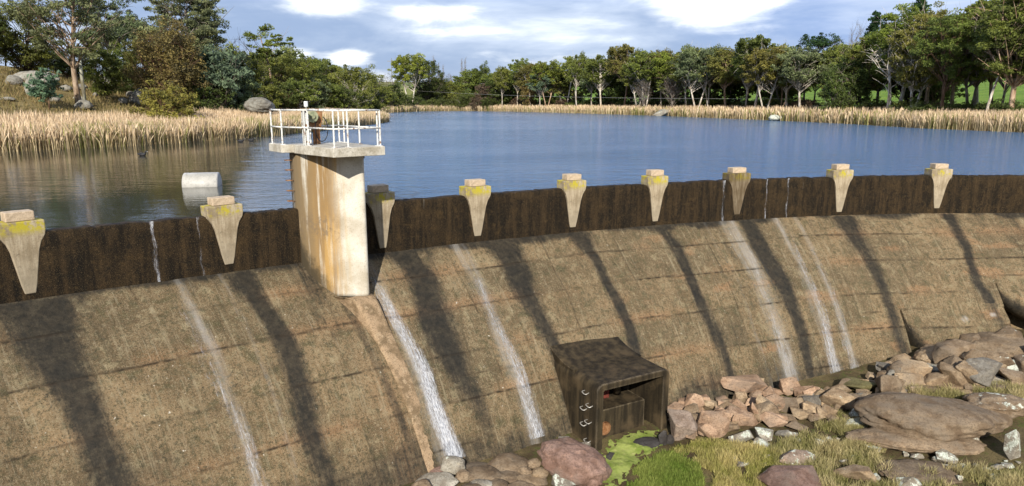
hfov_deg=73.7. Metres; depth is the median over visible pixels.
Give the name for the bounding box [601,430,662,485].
algae mat
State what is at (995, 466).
rock
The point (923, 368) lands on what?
rock
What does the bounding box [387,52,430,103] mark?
gum tree
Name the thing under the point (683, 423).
rock
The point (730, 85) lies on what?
gum tree
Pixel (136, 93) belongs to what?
boulder
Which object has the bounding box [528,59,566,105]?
gum tree
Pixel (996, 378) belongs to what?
rock
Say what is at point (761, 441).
rock
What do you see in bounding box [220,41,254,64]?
tree
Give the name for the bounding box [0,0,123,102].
gum tree
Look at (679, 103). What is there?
shrub
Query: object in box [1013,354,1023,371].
rock
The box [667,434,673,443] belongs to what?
rock
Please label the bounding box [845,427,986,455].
ledge
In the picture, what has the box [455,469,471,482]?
rock
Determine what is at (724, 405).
rock
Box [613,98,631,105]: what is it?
shrub
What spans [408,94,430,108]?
shrub
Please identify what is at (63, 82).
grass
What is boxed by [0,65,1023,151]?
terrain
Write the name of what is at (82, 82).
trunk
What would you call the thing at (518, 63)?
gum tree
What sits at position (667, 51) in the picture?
gum tree
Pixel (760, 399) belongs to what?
rock
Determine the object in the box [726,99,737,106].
shrub
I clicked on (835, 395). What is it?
rock
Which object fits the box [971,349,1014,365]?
rock
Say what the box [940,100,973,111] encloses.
shrub
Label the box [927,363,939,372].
rock
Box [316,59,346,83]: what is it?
tree
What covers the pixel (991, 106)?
shrub
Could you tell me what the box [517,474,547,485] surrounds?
rock
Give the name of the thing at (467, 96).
shrub
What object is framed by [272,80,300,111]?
tree
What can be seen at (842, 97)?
tree
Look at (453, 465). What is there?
rock
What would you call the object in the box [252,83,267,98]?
tree
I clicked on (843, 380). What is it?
rock
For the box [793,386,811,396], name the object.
rock
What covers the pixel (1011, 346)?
outcrop
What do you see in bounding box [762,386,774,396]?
rock
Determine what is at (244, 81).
tree
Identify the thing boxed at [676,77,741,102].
gum tree
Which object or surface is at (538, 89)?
gum tree
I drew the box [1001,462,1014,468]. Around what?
rock
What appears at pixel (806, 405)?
rock
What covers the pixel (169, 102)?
shrub
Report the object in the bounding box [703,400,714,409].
rock
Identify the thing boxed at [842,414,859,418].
rock
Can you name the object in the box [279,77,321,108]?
tree
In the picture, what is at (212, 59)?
tree
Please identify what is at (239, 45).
bare tree
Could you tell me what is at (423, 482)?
rock
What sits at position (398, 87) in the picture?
tree
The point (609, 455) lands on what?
rock
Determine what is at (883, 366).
rock
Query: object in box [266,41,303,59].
tree
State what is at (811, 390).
rock
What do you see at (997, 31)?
gum tree
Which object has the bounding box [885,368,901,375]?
rock
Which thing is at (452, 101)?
shrub
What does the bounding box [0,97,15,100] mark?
boulder
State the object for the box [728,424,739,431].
rock
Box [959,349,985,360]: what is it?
rock
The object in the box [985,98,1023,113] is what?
shrub
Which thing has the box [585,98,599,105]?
shrub
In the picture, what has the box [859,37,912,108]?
dead tree
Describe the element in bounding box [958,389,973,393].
rock
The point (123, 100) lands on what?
boulder
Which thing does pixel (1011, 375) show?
rock
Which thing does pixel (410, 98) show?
shrub
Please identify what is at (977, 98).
gum tree
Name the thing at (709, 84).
gum tree
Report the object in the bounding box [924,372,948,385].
rock
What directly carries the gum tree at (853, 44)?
on the terrain at (983, 93)
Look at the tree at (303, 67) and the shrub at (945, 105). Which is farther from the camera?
the tree at (303, 67)
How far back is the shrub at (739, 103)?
143.19 m
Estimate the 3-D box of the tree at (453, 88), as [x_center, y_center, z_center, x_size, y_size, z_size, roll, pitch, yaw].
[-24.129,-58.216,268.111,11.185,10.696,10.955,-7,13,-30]
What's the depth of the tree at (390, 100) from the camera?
215.58 m
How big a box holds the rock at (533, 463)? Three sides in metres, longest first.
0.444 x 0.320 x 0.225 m
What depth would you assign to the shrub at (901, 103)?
96.00 m
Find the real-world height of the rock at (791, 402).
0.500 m
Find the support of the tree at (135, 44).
on the terrain at (983, 93)
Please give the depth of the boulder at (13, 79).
66.39 m
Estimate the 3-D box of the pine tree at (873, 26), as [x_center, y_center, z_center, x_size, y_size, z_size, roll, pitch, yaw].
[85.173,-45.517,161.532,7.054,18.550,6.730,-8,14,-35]
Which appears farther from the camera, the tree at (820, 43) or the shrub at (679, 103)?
the tree at (820, 43)
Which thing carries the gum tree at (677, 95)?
on the terrain at (983, 93)
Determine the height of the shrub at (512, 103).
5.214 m
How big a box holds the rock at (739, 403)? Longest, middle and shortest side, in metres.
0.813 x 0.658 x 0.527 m
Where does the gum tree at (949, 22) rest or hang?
on the terrain at (983, 93)
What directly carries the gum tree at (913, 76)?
on the terrain at (983, 93)
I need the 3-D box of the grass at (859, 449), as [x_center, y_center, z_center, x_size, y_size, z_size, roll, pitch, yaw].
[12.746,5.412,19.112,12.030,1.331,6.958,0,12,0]
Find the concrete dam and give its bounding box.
[0,163,1023,485]
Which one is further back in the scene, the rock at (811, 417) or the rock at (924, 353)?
the rock at (924, 353)
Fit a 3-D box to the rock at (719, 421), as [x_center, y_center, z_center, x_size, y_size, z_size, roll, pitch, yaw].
[5.921,5.404,20.369,0.738,0.816,0.889,-9,15,-37]
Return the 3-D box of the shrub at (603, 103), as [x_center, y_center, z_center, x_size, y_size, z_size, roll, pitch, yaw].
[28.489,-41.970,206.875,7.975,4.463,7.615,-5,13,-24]
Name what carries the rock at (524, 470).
on the ground at (993, 453)
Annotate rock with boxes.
[411,479,431,485]
[415,472,458,485]
[430,466,442,471]
[440,455,464,474]
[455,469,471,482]
[462,482,480,485]
[465,461,487,469]
[467,465,501,481]
[471,479,491,485]
[488,452,528,471]
[491,479,507,485]
[500,471,505,479]
[503,470,520,482]
[508,480,534,485]
[517,466,531,473]
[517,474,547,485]
[528,458,540,468]
[532,467,548,477]
[551,473,575,485]
[606,452,614,459]
[633,437,660,447]
[653,109,672,115]
[658,430,666,445]
[667,402,685,417]
[667,409,697,440]
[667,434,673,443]
[678,397,704,411]
[683,393,704,408]
[684,403,699,413]
[685,432,695,439]
[692,413,698,420]
[696,410,729,438]
[697,423,717,437]
[701,394,710,400]
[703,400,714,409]
[715,395,728,402]
[716,409,730,418]
[718,401,738,408]
[721,374,766,392]
[725,405,757,425]
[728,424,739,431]
[728,430,752,442]
[729,398,749,411]
[732,391,747,402]
[732,413,742,421]
[737,461,747,466]
[744,397,755,405]
[748,390,762,396]
[749,402,759,422]
[751,408,761,421]
[753,437,769,447]
[754,401,778,413]
[755,427,772,440]
[756,394,773,403]
[759,386,782,396]
[759,411,787,427]
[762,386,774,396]
[765,393,784,408]
[769,115,781,119]
[775,413,787,420]
[775,430,788,436]
[779,412,797,423]
[779,449,816,464]
[780,377,800,395]
[782,397,798,412]
[785,420,807,431]
[790,407,810,419]
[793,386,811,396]
[796,397,803,408]
[801,395,820,404]
[801,401,821,413]
[802,386,819,394]
[807,414,821,421]
[813,389,825,394]
[816,406,828,418]
[819,387,854,409]
[822,404,837,414]
[825,412,839,419]
[831,383,851,392]
[831,403,847,411]
[833,464,876,481]
[839,376,876,390]
[839,378,850,387]
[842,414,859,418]
[846,418,867,427]
[848,408,857,416]
[856,389,869,392]
[865,371,875,379]
[874,374,902,392]
[875,362,888,370]
[876,370,887,376]
[877,363,890,371]
[877,374,905,386]
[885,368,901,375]
[886,360,903,372]
[889,353,910,361]
[889,477,921,485]
[894,372,925,387]
[899,359,932,376]
[907,385,924,392]
[910,453,923,458]
[922,385,941,392]
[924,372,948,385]
[924,377,964,390]
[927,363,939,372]
[932,339,975,363]
[935,449,958,463]
[937,362,968,386]
[943,355,962,365]
[955,360,980,385]
[956,475,962,480]
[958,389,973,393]
[959,333,979,342]
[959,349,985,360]
[963,383,985,390]
[966,357,1002,386]
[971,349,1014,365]
[987,383,1012,392]
[989,375,1006,386]
[991,464,1004,469]
[994,325,1023,338]
[998,368,1023,382]
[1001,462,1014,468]
[1003,429,1020,459]
[1007,359,1018,370]
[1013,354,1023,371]
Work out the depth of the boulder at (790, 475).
17.40 m
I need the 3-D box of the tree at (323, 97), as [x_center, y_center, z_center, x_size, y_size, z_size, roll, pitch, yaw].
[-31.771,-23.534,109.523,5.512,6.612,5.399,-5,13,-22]
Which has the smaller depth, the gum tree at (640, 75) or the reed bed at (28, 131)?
the reed bed at (28, 131)
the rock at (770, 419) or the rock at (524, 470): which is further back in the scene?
the rock at (770, 419)
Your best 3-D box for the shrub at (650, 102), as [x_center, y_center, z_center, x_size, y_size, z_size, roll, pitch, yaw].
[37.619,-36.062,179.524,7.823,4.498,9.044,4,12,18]
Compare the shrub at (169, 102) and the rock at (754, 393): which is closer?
the rock at (754, 393)
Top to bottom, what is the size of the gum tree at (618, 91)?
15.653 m
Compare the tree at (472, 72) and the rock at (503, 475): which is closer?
the rock at (503, 475)
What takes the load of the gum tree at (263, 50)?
on the terrain at (983, 93)
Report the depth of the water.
38.29 m
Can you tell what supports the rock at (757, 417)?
on the rock at (746, 418)
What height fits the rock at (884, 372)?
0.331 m
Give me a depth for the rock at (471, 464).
18.76 m
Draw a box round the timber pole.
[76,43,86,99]
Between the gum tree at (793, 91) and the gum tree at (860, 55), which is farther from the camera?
the gum tree at (793, 91)
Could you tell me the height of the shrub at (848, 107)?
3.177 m
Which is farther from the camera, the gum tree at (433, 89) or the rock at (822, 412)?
the gum tree at (433, 89)
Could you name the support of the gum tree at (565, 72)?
on the terrain at (983, 93)
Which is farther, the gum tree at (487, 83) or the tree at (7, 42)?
the gum tree at (487, 83)
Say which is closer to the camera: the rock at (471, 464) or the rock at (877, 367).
the rock at (471, 464)
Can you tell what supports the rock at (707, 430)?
on the rock
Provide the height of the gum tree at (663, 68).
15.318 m
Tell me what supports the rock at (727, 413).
on the rock
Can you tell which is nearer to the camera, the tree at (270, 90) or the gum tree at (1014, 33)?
the gum tree at (1014, 33)
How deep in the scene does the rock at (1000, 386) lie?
21.58 m
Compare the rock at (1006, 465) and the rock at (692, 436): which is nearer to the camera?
the rock at (1006, 465)
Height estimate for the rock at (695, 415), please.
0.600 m
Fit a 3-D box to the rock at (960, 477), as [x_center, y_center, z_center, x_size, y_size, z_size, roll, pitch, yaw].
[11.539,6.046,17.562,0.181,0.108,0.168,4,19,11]
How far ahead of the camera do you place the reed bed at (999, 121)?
79.66 m
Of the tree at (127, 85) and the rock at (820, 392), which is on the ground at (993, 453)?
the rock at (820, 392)
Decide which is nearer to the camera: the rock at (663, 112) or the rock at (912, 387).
the rock at (912, 387)
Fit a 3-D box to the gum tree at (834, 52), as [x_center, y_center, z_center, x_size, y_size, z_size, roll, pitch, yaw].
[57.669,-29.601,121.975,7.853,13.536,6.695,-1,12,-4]
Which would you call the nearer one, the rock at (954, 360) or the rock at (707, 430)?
the rock at (707, 430)
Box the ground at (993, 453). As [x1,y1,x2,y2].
[402,329,1023,485]
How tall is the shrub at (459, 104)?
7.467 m
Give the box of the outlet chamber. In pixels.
[550,337,668,450]
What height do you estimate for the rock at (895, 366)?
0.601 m
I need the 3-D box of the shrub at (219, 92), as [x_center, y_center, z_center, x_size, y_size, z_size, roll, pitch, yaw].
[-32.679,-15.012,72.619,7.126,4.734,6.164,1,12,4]
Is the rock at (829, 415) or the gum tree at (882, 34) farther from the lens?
the gum tree at (882, 34)
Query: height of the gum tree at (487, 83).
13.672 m
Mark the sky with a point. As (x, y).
(356, 33)
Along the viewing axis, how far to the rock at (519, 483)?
17.44 m
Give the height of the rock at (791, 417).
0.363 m
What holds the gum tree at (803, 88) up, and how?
on the terrain at (983, 93)
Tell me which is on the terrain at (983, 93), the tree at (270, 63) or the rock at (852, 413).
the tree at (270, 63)
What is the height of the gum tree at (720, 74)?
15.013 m
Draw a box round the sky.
[0,0,988,81]
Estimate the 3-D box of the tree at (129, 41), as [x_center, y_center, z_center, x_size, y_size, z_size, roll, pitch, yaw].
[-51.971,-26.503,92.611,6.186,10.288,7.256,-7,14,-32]
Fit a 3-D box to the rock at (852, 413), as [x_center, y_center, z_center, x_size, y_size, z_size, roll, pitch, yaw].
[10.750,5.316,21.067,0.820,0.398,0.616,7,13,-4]
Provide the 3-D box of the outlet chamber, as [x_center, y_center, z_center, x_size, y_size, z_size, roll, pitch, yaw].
[2.660,4.690,21.512,2.815,2.906,3.500,-6,13,-28]
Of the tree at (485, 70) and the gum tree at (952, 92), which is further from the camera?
the tree at (485, 70)
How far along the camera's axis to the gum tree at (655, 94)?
183.32 m
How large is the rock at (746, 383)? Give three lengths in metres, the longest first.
1.656 x 1.269 x 0.499 m
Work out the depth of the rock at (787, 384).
22.93 m
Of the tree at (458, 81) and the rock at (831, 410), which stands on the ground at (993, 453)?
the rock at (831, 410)
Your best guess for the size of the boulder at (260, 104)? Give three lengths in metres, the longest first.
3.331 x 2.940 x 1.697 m
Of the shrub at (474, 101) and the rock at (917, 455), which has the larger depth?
the shrub at (474, 101)
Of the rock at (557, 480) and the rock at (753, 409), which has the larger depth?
the rock at (753, 409)
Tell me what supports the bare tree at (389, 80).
on the terrain at (983, 93)
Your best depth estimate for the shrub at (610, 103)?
201.93 m
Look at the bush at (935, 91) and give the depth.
106.90 m
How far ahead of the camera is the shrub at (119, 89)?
78.01 m
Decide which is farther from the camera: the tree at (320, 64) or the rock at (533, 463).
the tree at (320, 64)
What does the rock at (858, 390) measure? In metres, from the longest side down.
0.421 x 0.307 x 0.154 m
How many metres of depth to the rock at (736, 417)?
20.83 m
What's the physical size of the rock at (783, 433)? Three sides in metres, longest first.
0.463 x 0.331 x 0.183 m
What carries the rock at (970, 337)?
on the rock
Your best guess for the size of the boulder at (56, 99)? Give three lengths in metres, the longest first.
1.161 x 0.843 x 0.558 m
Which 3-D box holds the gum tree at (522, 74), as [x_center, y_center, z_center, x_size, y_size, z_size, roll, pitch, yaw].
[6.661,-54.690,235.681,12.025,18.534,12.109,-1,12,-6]
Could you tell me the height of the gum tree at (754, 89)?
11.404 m
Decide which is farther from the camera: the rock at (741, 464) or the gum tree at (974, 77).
the gum tree at (974, 77)
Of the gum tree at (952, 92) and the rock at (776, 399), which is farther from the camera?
the gum tree at (952, 92)
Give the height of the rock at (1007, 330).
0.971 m
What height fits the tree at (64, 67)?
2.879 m
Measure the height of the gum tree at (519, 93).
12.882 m
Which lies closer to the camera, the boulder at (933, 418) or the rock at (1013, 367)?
the boulder at (933, 418)
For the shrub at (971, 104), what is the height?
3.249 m
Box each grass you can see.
[0,66,276,115]
[626,449,705,485]
[669,436,789,485]
[767,379,1023,485]
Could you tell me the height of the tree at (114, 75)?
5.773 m
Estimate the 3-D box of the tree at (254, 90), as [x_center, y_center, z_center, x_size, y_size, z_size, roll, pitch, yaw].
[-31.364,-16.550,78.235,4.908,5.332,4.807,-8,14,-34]
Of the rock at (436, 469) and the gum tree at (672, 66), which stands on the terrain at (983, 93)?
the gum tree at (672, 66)
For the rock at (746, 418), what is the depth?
20.95 m
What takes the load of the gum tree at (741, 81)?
on the terrain at (983, 93)
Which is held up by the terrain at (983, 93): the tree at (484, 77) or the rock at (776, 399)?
the tree at (484, 77)
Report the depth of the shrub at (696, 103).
160.57 m
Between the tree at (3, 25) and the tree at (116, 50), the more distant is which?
the tree at (116, 50)
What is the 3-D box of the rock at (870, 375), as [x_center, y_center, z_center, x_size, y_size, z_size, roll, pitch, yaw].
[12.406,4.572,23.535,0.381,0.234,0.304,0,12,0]
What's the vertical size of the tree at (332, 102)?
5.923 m
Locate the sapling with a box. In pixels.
[23,67,63,109]
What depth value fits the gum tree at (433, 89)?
260.69 m
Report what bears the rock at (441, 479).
on the ground at (993, 453)
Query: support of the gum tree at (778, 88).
on the terrain at (983, 93)
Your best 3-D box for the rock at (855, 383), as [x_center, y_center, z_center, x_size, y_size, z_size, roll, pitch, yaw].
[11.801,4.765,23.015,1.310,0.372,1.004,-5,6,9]
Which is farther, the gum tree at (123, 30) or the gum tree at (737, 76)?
the gum tree at (737, 76)
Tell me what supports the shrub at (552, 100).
on the terrain at (983, 93)
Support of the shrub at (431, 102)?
on the terrain at (983, 93)
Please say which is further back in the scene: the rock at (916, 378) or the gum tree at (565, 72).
the gum tree at (565, 72)
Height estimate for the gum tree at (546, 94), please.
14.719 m
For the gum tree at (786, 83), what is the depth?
127.15 m
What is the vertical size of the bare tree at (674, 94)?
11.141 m
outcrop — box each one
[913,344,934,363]
[970,331,1023,358]
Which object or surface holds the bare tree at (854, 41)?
on the terrain at (983, 93)
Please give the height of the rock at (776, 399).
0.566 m
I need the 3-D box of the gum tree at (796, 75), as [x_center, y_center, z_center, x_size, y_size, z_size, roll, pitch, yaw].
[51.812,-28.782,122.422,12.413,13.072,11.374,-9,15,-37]
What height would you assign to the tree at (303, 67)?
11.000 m
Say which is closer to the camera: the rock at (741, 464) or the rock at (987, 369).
the rock at (741, 464)
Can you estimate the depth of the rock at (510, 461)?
18.61 m
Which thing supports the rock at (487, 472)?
on the ground at (993, 453)
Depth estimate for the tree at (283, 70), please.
100.74 m
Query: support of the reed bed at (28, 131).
on the terrain at (983, 93)
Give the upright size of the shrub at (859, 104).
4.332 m
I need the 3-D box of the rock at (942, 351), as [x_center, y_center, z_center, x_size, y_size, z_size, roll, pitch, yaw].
[15.175,3.870,23.419,1.312,1.054,0.912,8,14,33]
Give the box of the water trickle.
[403,335,459,456]
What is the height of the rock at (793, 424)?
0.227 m
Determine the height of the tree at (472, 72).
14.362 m
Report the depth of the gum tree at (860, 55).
107.88 m
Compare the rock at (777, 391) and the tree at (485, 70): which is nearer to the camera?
the rock at (777, 391)
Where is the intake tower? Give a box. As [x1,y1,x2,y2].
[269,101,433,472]
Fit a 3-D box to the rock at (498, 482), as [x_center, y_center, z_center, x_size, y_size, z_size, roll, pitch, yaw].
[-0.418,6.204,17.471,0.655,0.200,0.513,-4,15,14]
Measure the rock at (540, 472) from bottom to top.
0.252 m
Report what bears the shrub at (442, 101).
on the terrain at (983, 93)
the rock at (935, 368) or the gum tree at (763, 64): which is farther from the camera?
the gum tree at (763, 64)
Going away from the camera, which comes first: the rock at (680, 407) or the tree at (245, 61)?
the rock at (680, 407)
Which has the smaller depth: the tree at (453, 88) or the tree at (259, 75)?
the tree at (259, 75)
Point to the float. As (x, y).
(205, 179)
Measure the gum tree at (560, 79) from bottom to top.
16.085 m
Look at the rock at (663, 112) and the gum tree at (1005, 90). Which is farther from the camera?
the rock at (663, 112)
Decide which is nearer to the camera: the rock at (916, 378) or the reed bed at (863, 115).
the rock at (916, 378)
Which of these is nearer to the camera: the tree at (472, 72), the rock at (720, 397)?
the rock at (720, 397)
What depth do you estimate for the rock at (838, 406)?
21.52 m
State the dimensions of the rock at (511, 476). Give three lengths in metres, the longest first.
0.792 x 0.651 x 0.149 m
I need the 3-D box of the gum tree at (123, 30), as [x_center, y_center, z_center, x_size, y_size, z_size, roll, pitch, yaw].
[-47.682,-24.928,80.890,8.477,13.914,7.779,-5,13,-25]
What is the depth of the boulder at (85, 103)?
61.66 m
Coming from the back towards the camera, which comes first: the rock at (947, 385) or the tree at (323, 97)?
the tree at (323, 97)
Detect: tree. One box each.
[0,0,58,71]
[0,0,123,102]
[0,16,12,49]
[0,29,21,65]
[43,46,65,71]
[53,56,79,77]
[60,48,101,76]
[65,0,144,67]
[77,26,105,68]
[82,46,132,98]
[100,40,141,91]
[103,14,150,50]
[110,47,146,91]
[117,8,214,110]
[121,24,176,89]
[128,0,230,97]
[185,50,230,103]
[192,43,254,108]
[206,68,261,110]
[220,28,254,55]
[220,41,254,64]
[221,50,254,102]
[230,82,261,111]
[240,56,281,95]
[242,23,293,95]
[243,54,274,72]
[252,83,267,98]
[257,83,285,108]
[259,60,299,105]
[264,44,322,108]
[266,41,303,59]
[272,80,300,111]
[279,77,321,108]
[290,55,336,108]
[298,75,331,108]
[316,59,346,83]
[317,58,339,77]
[319,84,347,108]
[328,64,375,108]
[329,84,362,108]
[342,64,395,109]
[379,83,398,105]
[383,73,396,85]
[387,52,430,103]
[388,81,407,102]
[408,60,449,100]
[439,81,464,100]
[451,73,478,95]
[461,68,484,87]
[469,60,489,96]
[469,83,495,105]
[479,77,515,104]
[480,71,495,84]
[484,73,518,98]
[489,66,511,105]
[497,78,527,101]
[507,58,528,104]
[514,62,538,104]
[516,73,538,105]
[525,71,555,105]
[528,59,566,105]
[535,90,562,101]
[542,72,590,103]
[549,67,578,102]
[557,56,573,105]
[561,50,589,103]
[577,54,618,104]
[579,63,624,101]
[579,66,605,104]
[602,61,652,103]
[604,42,638,105]
[617,59,648,105]
[622,49,660,106]
[627,50,670,101]
[630,78,656,113]
[644,51,682,96]
[646,47,674,104]
[656,61,718,104]
[663,72,683,107]
[665,45,700,105]
[669,44,726,107]
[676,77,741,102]
[695,43,727,107]
[698,46,744,106]
[704,82,756,101]
[728,73,734,100]
[729,45,769,107]
[729,62,753,97]
[731,33,787,115]
[740,44,792,109]
[740,81,782,101]
[755,82,822,100]
[763,52,816,107]
[766,80,792,99]
[768,42,795,106]
[771,46,839,107]
[791,32,843,57]
[801,55,821,106]
[806,79,825,99]
[811,43,857,100]
[814,54,873,109]
[834,29,884,99]
[839,37,860,60]
[847,14,868,48]
[852,40,894,105]
[854,1,946,106]
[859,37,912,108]
[863,10,881,36]
[884,81,937,106]
[885,6,955,107]
[890,0,958,107]
[906,7,978,110]
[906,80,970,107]
[910,0,931,13]
[933,7,979,103]
[934,0,992,106]
[957,9,984,104]
[965,18,1016,111]
[966,0,1023,108]
[969,0,1016,102]
[975,25,1020,106]
[1001,3,1023,70]
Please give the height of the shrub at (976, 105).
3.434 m
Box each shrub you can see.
[110,83,128,93]
[128,78,204,120]
[183,82,236,111]
[387,98,402,108]
[396,93,415,106]
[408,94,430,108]
[424,98,439,106]
[432,97,452,108]
[445,97,456,105]
[451,95,470,108]
[452,89,478,109]
[469,95,485,109]
[479,96,498,109]
[494,97,516,105]
[508,97,532,104]
[541,96,562,104]
[556,97,571,104]
[563,100,581,105]
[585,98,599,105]
[597,99,616,105]
[606,101,622,105]
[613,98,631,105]
[641,97,667,106]
[674,100,684,105]
[687,99,704,106]
[701,96,727,106]
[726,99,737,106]
[731,98,766,108]
[752,97,776,107]
[769,98,795,107]
[778,98,801,106]
[787,97,819,107]
[839,104,857,116]
[852,98,882,109]
[858,96,894,110]
[894,97,933,109]
[897,101,944,112]
[932,100,949,109]
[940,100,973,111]
[949,100,982,112]
[963,101,996,111]
[975,98,1008,112]
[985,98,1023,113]
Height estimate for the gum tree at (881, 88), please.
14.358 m
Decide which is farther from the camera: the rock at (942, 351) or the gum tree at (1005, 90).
the gum tree at (1005, 90)
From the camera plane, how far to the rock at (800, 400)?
21.82 m
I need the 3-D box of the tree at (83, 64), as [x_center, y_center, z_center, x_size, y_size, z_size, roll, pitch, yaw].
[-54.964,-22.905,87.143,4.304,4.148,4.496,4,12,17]
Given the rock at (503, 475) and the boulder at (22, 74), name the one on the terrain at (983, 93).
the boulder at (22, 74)
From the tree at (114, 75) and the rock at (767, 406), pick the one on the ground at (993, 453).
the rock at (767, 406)
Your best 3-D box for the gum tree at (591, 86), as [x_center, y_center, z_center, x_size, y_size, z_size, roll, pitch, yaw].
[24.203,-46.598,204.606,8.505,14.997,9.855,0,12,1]
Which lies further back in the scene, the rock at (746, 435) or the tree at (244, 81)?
the tree at (244, 81)
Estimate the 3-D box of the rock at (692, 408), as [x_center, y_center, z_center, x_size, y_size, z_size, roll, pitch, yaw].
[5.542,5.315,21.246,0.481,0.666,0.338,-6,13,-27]
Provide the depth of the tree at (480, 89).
251.84 m
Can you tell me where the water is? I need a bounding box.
[0,111,1023,228]
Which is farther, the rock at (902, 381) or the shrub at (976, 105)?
the shrub at (976, 105)
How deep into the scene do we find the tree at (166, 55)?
68.41 m
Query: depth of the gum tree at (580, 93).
225.57 m
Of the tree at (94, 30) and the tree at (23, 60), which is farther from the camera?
the tree at (94, 30)
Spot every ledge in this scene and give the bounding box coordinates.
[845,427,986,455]
[875,459,962,485]
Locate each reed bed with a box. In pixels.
[0,106,390,152]
[321,104,902,124]
[872,107,1023,131]
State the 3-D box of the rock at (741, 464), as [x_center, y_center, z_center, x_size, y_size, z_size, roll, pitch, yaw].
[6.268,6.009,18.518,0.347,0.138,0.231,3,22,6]
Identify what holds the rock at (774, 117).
on the terrain at (983, 93)
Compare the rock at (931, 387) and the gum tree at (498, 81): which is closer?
the rock at (931, 387)
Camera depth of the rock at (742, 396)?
22.14 m
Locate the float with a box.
[182,172,221,187]
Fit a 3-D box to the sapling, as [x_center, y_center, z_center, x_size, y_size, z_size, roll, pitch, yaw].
[-40.127,-13.125,58.642,3.124,4.068,3.742,-3,12,-13]
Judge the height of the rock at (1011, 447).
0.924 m
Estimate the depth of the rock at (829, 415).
21.09 m
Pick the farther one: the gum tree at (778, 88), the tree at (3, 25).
the gum tree at (778, 88)
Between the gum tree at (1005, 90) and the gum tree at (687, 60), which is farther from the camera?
the gum tree at (687, 60)
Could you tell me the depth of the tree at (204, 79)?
75.90 m
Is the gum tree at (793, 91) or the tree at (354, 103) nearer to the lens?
the tree at (354, 103)
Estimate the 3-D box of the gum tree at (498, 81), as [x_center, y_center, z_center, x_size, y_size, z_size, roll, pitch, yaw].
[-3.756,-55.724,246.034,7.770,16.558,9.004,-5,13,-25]
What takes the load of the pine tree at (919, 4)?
on the terrain at (983, 93)
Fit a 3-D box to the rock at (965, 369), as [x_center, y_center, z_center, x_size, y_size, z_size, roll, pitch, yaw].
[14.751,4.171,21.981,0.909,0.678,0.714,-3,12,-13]
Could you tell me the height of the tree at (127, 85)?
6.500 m
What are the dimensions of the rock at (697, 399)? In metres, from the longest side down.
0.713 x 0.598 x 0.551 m
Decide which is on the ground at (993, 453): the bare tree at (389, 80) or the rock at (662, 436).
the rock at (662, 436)
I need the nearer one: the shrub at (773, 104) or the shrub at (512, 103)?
the shrub at (773, 104)
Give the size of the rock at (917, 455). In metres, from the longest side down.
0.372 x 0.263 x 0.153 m
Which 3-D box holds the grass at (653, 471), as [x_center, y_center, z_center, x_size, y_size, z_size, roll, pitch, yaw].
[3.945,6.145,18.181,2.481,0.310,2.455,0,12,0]
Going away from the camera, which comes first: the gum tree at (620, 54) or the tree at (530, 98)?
the gum tree at (620, 54)
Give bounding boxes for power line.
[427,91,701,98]
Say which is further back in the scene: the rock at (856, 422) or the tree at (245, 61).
the tree at (245, 61)
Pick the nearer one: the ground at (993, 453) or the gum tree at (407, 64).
the ground at (993, 453)
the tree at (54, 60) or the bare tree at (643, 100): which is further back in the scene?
the bare tree at (643, 100)
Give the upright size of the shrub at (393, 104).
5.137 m
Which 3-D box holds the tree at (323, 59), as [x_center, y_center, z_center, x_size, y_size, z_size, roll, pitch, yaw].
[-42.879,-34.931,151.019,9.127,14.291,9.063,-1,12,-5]
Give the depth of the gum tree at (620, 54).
182.84 m
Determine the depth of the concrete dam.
20.45 m
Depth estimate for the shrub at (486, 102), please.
249.01 m
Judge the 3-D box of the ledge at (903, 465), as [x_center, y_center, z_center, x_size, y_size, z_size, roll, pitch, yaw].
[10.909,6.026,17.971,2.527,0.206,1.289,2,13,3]
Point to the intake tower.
(327, 180)
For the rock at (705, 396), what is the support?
on the rock
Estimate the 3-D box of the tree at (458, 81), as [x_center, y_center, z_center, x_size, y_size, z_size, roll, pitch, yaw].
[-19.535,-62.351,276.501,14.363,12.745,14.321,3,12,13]
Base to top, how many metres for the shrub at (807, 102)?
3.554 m
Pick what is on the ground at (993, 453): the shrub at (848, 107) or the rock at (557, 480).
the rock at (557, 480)
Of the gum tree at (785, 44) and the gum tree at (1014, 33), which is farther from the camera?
the gum tree at (785, 44)
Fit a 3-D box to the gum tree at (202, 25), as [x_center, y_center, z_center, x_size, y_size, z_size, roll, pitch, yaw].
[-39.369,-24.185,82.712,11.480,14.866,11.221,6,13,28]
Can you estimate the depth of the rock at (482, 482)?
17.46 m
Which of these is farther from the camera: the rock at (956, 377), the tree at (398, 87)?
the tree at (398, 87)
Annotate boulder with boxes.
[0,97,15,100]
[5,75,22,84]
[16,71,59,81]
[49,97,59,102]
[59,85,72,90]
[74,100,92,108]
[118,98,127,103]
[128,88,155,105]
[244,97,274,112]
[537,437,611,485]
[756,465,821,485]
[851,391,1012,442]
[962,392,1023,417]
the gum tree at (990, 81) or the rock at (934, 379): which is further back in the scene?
the gum tree at (990, 81)
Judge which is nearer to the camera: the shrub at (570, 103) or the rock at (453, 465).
the rock at (453, 465)
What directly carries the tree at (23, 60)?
on the terrain at (983, 93)
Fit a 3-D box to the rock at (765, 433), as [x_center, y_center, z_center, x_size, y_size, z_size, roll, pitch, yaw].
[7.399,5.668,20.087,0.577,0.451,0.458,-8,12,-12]
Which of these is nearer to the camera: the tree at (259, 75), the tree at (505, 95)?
the tree at (259, 75)
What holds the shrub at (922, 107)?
on the terrain at (983, 93)

